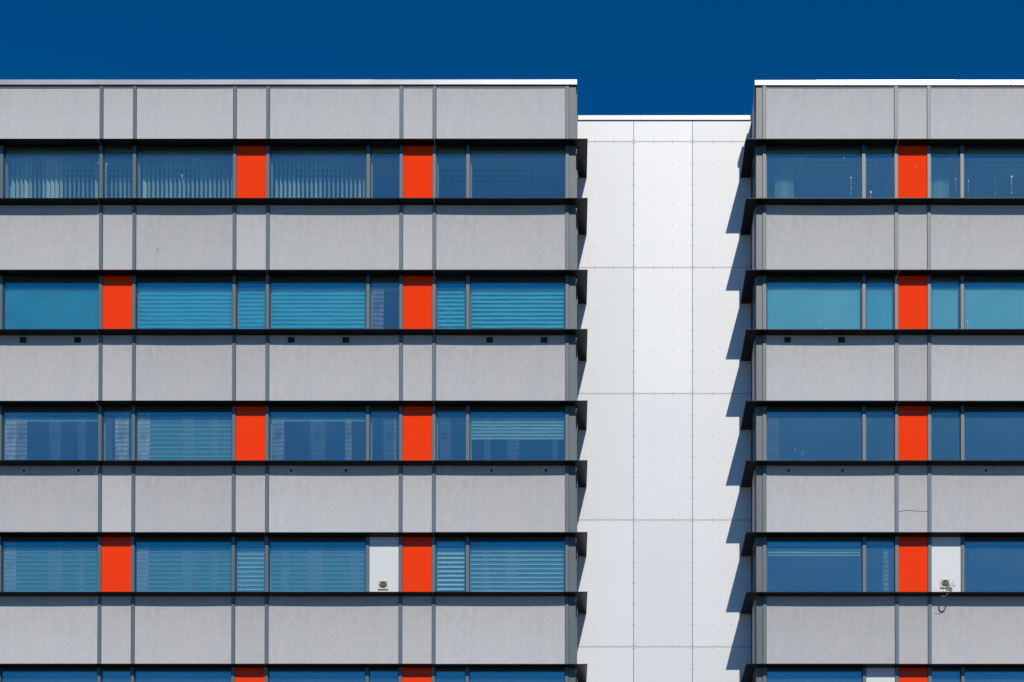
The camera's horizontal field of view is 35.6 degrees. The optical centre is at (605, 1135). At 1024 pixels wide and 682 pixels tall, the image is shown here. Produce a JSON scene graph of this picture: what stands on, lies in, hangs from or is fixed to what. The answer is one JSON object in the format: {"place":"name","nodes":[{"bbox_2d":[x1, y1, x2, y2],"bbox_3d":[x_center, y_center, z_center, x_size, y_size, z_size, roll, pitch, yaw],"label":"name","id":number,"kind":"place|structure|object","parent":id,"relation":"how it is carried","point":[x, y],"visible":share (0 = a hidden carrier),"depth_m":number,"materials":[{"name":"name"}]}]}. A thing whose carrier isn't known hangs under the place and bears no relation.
{"place":"outdoors","nodes":[
{"label":"outdoors","id":0,"kind":"place"},
{"bbox_2d":[0,79,587,681],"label":"office block","id":1,"kind":"structure","parent":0,"point":[288,379],"depth_m":40.27,"materials":[{"name":"grey concrete"}]},
{"bbox_2d":[1,668,96,681],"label":"window","id":2,"kind":"structure","parent":1,"relation":"in","point":[4,670],"depth_m":40.18,"materials":[{"name":"grey"}]},
{"bbox_2d":[2,537,97,591],"bbox_3d":[-14.039,-14.399,40.311,2.426,1.485,0.236,0,-1,0],"label":"window","id":3,"kind":"structure","parent":1,"relation":"in","point":[26,567],"depth_m":40.28,"materials":[{"name":"blue glass"}]},
{"bbox_2d":[3,406,97,459],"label":"window","id":4,"kind":"structure","parent":1,"relation":"in","point":[11,418],"depth_m":40.30,"materials":[{"name":"blue glass"}]},
{"bbox_2d":[3,276,98,328],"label":"window","id":5,"kind":"structure","parent":1,"relation":"in","point":[29,302],"depth_m":40.35,"materials":[{"name":"blue glass"}]},
{"bbox_2d":[4,146,98,197],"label":"window","id":6,"kind":"structure","parent":1,"relation":"in","point":[54,158],"depth_m":40.71,"materials":[{"name":"blue glass"}]},
{"bbox_2d":[101,668,130,681],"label":"window","id":7,"kind":"structure","parent":1,"relation":"in","point":[103,675],"depth_m":40.18,"materials":[{"name":"grey"}]},
{"bbox_2d":[102,406,131,459],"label":"window","id":8,"kind":"structure","parent":1,"relation":"in","point":[105,408],"depth_m":40.29,"materials":[{"name":"blue glass"}]},
{"bbox_2d":[103,146,132,197],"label":"window","id":9,"kind":"structure","parent":1,"relation":"in","point":[105,179],"depth_m":40.67,"materials":[{"name":"blue glass"}]},
{"bbox_2d":[135,668,230,681],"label":"window","id":10,"kind":"structure","parent":1,"relation":"in","point":[137,670],"depth_m":40.17,"materials":[{"name":"grey"}]},
{"bbox_2d":[135,537,231,591],"bbox_3d":[-10.664,-14.398,40.307,2.439,1.485,0.236,0,-1,0],"label":"window","id":11,"kind":"structure","parent":1,"relation":"in","point":[159,567],"depth_m":40.28,"materials":[{"name":"blue glass"}]},
{"bbox_2d":[136,276,231,328],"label":"window","id":12,"kind":"structure","parent":1,"relation":"in","point":[151,298],"depth_m":40.35,"materials":[{"name":"blue glass"}]},
{"bbox_2d":[136,406,231,459],"bbox_3d":[-10.662,-17.715,40.346,2.439,1.485,0.236,0,-1,0],"label":"window","id":13,"kind":"structure","parent":1,"relation":"in","point":[159,436],"depth_m":40.32,"materials":[{"name":"blue glass"}]},
{"bbox_2d":[137,146,232,197],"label":"window","id":14,"kind":"structure","parent":1,"relation":"in","point":[139,148],"depth_m":40.71,"materials":[{"name":"blue glass"}]},
{"bbox_2d":[235,537,264,591],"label":"window","id":15,"kind":"structure","parent":1,"relation":"in","point":[249,550],"depth_m":40.28,"materials":[{"name":"blue glass"}]},
{"bbox_2d":[236,276,265,328],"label":"window","id":16,"kind":"structure","parent":1,"relation":"in","point":[250,290],"depth_m":40.35,"materials":[{"name":"blue glass"}]},
{"bbox_2d":[269,668,364,681],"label":"window","id":17,"kind":"structure","parent":1,"relation":"in","point":[271,670],"depth_m":40.17,"materials":[{"name":"grey"}]},
{"bbox_2d":[269,406,365,459],"bbox_3d":[-7.277,-17.713,40.342,2.445,1.485,0.236,0,-1,0],"label":"window","id":18,"kind":"structure","parent":1,"relation":"in","point":[272,418],"depth_m":40.31,"materials":[{"name":"grey"}]},
{"bbox_2d":[269,537,365,591],"bbox_3d":[-7.279,-14.396,40.303,2.445,1.485,0.236,0,-1,0],"label":"window","id":19,"kind":"structure","parent":1,"relation":"in","point":[293,567],"depth_m":40.28,"materials":[{"name":"blue glass"}]},
{"bbox_2d":[270,146,365,197],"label":"window","id":20,"kind":"structure","parent":1,"relation":"in","point":[272,148],"depth_m":40.70,"materials":[{"name":"blue glass"}]},
{"bbox_2d":[270,276,365,328],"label":"window","id":21,"kind":"structure","parent":1,"relation":"in","point":[287,300],"depth_m":40.35,"materials":[{"name":"blue glass"}]},
{"bbox_2d":[369,668,397,681],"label":"window","id":22,"kind":"structure","parent":1,"relation":"in","point":[370,669],"depth_m":40.17,"materials":[{"name":"grey"}]},
{"bbox_2d":[370,146,398,197],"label":"window","id":23,"kind":"structure","parent":1,"relation":"in","point":[371,147],"depth_m":40.37,"materials":[{"name":"grey"}]},
{"bbox_2d":[370,276,398,328],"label":"window","id":24,"kind":"structure","parent":1,"relation":"in","point":[383,286],"depth_m":40.35,"materials":[{"name":"blue glass"}]},
{"bbox_2d":[370,406,398,459],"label":"window","id":25,"kind":"structure","parent":1,"relation":"in","point":[372,408],"depth_m":40.27,"materials":[{"name":"grey"}]},
{"bbox_2d":[436,668,464,681],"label":"window","id":26,"kind":"structure","parent":1,"relation":"in","point":[437,669],"depth_m":40.22,"materials":[{"name":"grey"}]},
{"bbox_2d":[436,146,465,197],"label":"window","id":27,"kind":"structure","parent":1,"relation":"in","point":[438,147],"depth_m":40.41,"materials":[{"name":"grey"}]},
{"bbox_2d":[436,276,465,328],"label":"window","id":28,"kind":"structure","parent":1,"relation":"in","point":[450,312],"depth_m":40.35,"materials":[{"name":"blue glass"}]},
{"bbox_2d":[436,406,465,459],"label":"window","id":29,"kind":"structure","parent":1,"relation":"in","point":[438,408],"depth_m":40.24,"materials":[{"name":"grey"}]},
{"bbox_2d":[436,537,465,591],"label":"window","id":30,"kind":"structure","parent":1,"relation":"in","point":[448,549],"depth_m":40.27,"materials":[{"name":"blue glass"}]},
{"bbox_2d":[469,537,564,591],"bbox_3d":[-2.224,-14.394,40.296,2.413,1.485,0.236,0,-1,0],"label":"window","id":31,"kind":"structure","parent":1,"relation":"in","point":[494,567],"depth_m":40.27,"materials":[{"name":"blue glass"}]},
{"bbox_2d":[469,668,564,681],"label":"window","id":32,"kind":"structure","parent":1,"relation":"in","point":[471,670],"depth_m":40.16,"materials":[{"name":"grey"}]},
{"bbox_2d":[470,146,564,197],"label":"window","id":33,"kind":"structure","parent":1,"relation":"in","point":[472,148],"depth_m":40.33,"materials":[{"name":"grey"}]},
{"bbox_2d":[470,276,564,328],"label":"window","id":34,"kind":"structure","parent":1,"relation":"in","point":[485,302],"depth_m":40.35,"materials":[{"name":"blue glass"}]},
{"bbox_2d":[470,406,564,459],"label":"window","id":35,"kind":"structure","parent":1,"relation":"in","point":[482,425],"depth_m":40.31,"materials":[{"name":"blue glass"}]},
{"bbox_2d":[0,0,1023,120],"label":"sky","id":36,"kind":"structure","parent":0,"point":[625,57],"materials":[{"name":"blue"}]},
{"bbox_3d":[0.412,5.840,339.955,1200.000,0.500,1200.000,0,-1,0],"label":"ground","id":37,"kind":"structure","parent":0,"visible":0},
{"bbox_2d":[577,115,751,681],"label":"white link block","id":38,"kind":"structure","parent":37,"relation":"on","point":[664,441],"depth_m":41.54,"materials":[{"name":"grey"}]},
{"bbox_2d":[740,80,1023,681],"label":"office block","id":39,"kind":"structure","parent":37,"relation":"on","point":[883,348],"depth_m":40.25,"materials":[{"name":"grey concrete"}]},
{"bbox_2d":[766,146,861,197],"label":"window","id":40,"kind":"structure","parent":39,"relation":"in","point":[784,168],"depth_m":40.68,"materials":[{"name":"grey"}]},
{"bbox_2d":[766,276,861,328],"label":"window","id":41,"kind":"structure","parent":39,"relation":"in","point":[794,302],"depth_m":40.32,"materials":[{"name":"blue glass"}]},
{"bbox_2d":[766,406,861,459],"bbox_3d":[5.285,-17.707,40.326,2.416,1.485,0.236,0,-1,0],"label":"window","id":42,"kind":"structure","parent":39,"relation":"in","point":[768,408],"depth_m":40.23,"materials":[{"name":"grey"}]},
{"bbox_2d":[767,537,861,591],"bbox_3d":[5.284,-14.390,40.287,2.416,1.485,0.236,0,-1,0],"label":"window","id":43,"kind":"structure","parent":39,"relation":"in","point":[771,552],"depth_m":40.26,"materials":[{"name":"blue glass"}]},
{"bbox_2d":[767,668,861,681],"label":"window","id":44,"kind":"structure","parent":39,"relation":"in","point":[769,670],"depth_m":40.15,"materials":[{"name":"grey"}]},
{"bbox_2d":[866,146,893,197],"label":"window","id":45,"kind":"structure","parent":39,"relation":"in","point":[867,147],"depth_m":40.36,"materials":[{"name":"grey"}]},
{"bbox_2d":[866,276,893,328],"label":"window","id":46,"kind":"structure","parent":39,"relation":"in","point":[880,289],"depth_m":40.32,"materials":[{"name":"blue glass"}]},
{"bbox_2d":[866,406,893,459],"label":"window","id":47,"kind":"structure","parent":39,"relation":"in","point":[868,408],"depth_m":40.28,"materials":[{"name":"grey"}]},
{"bbox_2d":[866,537,894,591],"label":"window","id":48,"kind":"structure","parent":39,"relation":"in","point":[867,538],"depth_m":40.23,"materials":[{"name":"grey"}]},
{"bbox_2d":[931,146,959,197],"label":"window","id":49,"kind":"structure","parent":39,"relation":"in","point":[939,165],"depth_m":40.68,"materials":[{"name":"blue glass"}]},
{"bbox_2d":[931,276,959,328],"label":"window","id":50,"kind":"structure","parent":39,"relation":"in","point":[945,289],"depth_m":40.32,"materials":[{"name":"blue glass"}]},
{"bbox_2d":[931,406,959,459],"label":"window","id":51,"kind":"structure","parent":39,"relation":"in","point":[933,408],"depth_m":40.25,"materials":[{"name":"grey"}]},
{"bbox_2d":[932,668,960,681],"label":"window","id":52,"kind":"structure","parent":39,"relation":"in","point":[933,669],"depth_m":40.15,"materials":[{"name":"grey"}]},
{"bbox_2d":[941,581,955,596],"bbox_3d":[8.556,-13.741,39.896,0.351,0.486,0.401,0,-1,-34],"label":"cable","id":53,"kind":"object","parent":39,"relation":"attached to","point":[949,589],"visible":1,"depth_m":39.80,"materials":[{"name":"grey plastic"}]},
{"bbox_2d":[964,146,1023,193],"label":"window","id":54,"kind":"structure","parent":39,"relation":"in","point":[966,148],"depth_m":40.32,"materials":[{"name":"grey"}]},
{"bbox_2d":[964,276,1023,328],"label":"window","id":55,"kind":"structure","parent":39,"relation":"in","point":[991,302],"depth_m":40.32,"materials":[{"name":"blue glass"}]},
{"bbox_2d":[964,406,1023,459],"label":"window","id":56,"kind":"structure","parent":39,"relation":"in","point":[966,408],"depth_m":40.23,"materials":[{"name":"grey"}]},
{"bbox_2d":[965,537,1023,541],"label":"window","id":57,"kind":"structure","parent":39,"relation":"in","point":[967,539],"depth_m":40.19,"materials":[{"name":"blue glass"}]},
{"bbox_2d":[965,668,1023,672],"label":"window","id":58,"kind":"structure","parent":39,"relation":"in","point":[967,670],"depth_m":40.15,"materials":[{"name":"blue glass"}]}
]}

